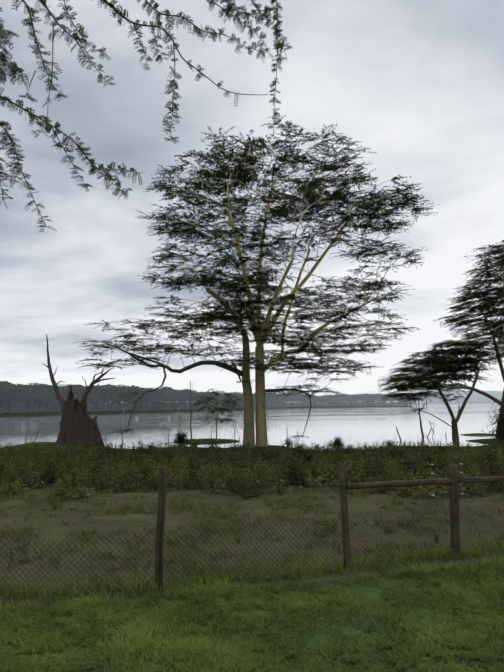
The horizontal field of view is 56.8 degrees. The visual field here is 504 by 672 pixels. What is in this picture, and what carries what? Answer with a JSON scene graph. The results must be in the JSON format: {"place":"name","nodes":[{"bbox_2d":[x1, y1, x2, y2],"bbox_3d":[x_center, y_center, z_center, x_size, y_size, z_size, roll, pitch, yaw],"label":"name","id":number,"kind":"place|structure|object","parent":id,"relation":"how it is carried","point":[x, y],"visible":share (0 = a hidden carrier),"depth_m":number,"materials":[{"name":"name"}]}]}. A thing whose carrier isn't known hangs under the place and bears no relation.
{"place":"outdoors","nodes":[
{"label":"outdoors","id":0,"kind":"place"},
{"bbox_2d":[0,0,291,231],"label":"branches","id":1,"kind":"object","parent":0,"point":[230,9],"depth_m":2.85,"materials":[{"name":"green plant"}]},
{"bbox_2d":[0,0,287,213],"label":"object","id":2,"kind":"object","parent":1,"relation":"attached to","point":[147,66],"visible":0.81,"depth_m":2.91,"materials":[{"name":"green plant"}]},
{"bbox_2d":[0,403,500,450],"bbox_3d":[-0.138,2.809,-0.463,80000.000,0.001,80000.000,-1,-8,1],"label":"lake water","id":3,"kind":"structure","parent":0,"point":[375,424],"depth_m":64.46,"materials":[{"name":"grey liquid"}]},
{"bbox_2d":[114,392,151,437],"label":"young acacia tree","id":4,"kind":"object","parent":3,"relation":"on","point":[133,403],"depth_m":43.60,"materials":[{"name":"green plant"}]},
{"bbox_2d":[193,388,243,439],"bbox_3d":[-2.614,6.719,37.468,4.644,5.021,4.320,-1,-8,1],"label":"young acacia tree","id":5,"kind":"object","parent":3,"relation":"on","point":[225,409],"depth_m":37.49,"materials":[{"name":"green plant"}]},
{"bbox_2d":[0,384,503,671],"bbox_3d":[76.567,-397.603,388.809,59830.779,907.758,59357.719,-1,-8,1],"label":"ground","id":6,"kind":"structure","parent":0,"point":[55,528],"depth_m":7.26,"materials":[{"name":"green plant"}]},
{"bbox_2d":[42,334,113,446],"bbox_3d":[-12.827,3.947,34.288,4.821,8.284,2.678,-4,-9,24],"label":"dead stump","id":7,"kind":"object","parent":6,"relation":"on","point":[79,422],"visible":0.96,"depth_m":33.28,"materials":[{"name":"brown wood"}]},
{"bbox_2d":[144,399,198,433],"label":"young acacia tree","id":8,"kind":"object","parent":6,"relation":"on","point":[166,413],"depth_m":45.29,"materials":[{"name":"green plant"}]},
{"bbox_2d":[0,400,415,413],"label":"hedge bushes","id":9,"kind":"object","parent":6,"relation":"on","point":[17,408],"visible":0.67,"depth_m":251.33,"materials":[{"name":"green plant"}]},
{"bbox_2d":[0,381,424,415],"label":"hills","id":10,"kind":"structure","parent":6,"relation":"on","point":[10,391],"depth_m":209.71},
{"bbox_2d":[25,381,445,441],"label":"dead poles","id":11,"kind":"object","parent":6,"relation":"on","point":[191,416],"visible":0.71,"depth_m":40.14,"materials":[{"name":"brown wood"}]},
{"bbox_2d":[0,431,503,492],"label":"dry weed stems","id":12,"kind":"object","parent":6,"relation":"on","point":[224,464],"visible":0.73,"depth_m":17.64,"materials":[{"name":"brown"}]},
{"bbox_2d":[0,435,503,582],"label":"weeds","id":13,"kind":"object","parent":6,"relation":"on","point":[314,474],"visible":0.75,"depth_m":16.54,"materials":[{"name":"green plant"}]},
{"bbox_2d":[73,114,438,447],"bbox_3d":[0.714,-3.088,33.447,24.231,22.139,13.948,-1,-8,1],"label":"acacia tree","id":14,"kind":"object","parent":6,"relation":"on","point":[238,167],"depth_m":31.94,"materials":[{"name":"green plant"}]},
{"bbox_2d":[40,399,503,484],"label":"bushes","id":15,"kind":"object","parent":6,"relation":"on","point":[309,456],"depth_m":21.14,"materials":[{"name":"green plant"}]},
{"bbox_2d":[154,463,503,591],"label":"fence posts","id":16,"kind":"object","parent":6,"relation":"on","point":[455,479],"visible":0.9,"depth_m":6.35,"materials":[{"name":"brown wood"}]},
{"bbox_2d":[377,339,503,438],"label":"acacia tree","id":17,"kind":"object","parent":6,"relation":"on","point":[449,359],"depth_m":37.55,"materials":[{"name":"green plant"}]},
{"bbox_2d":[432,240,503,438],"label":"acacia tree","id":18,"kind":"object","parent":6,"relation":"on","point":[482,293],"depth_m":35.94,"materials":[{"name":"green plant"}]},
{"bbox_2d":[0,534,503,671],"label":"lawn grass","id":19,"kind":"structure","parent":0,"point":[197,655],"depth_m":4.37,"materials":[{"name":"green plant"}]},
{"bbox_2d":[0,461,503,594],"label":"fence wires","id":20,"kind":"object","parent":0,"point":[238,542],"visible":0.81,"depth_m":5.70,"materials":[{"name":"grey metal"}]},
{"bbox_2d":[0,0,503,395],"label":"sky","id":21,"kind":"structure","parent":0,"point":[420,83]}
]}

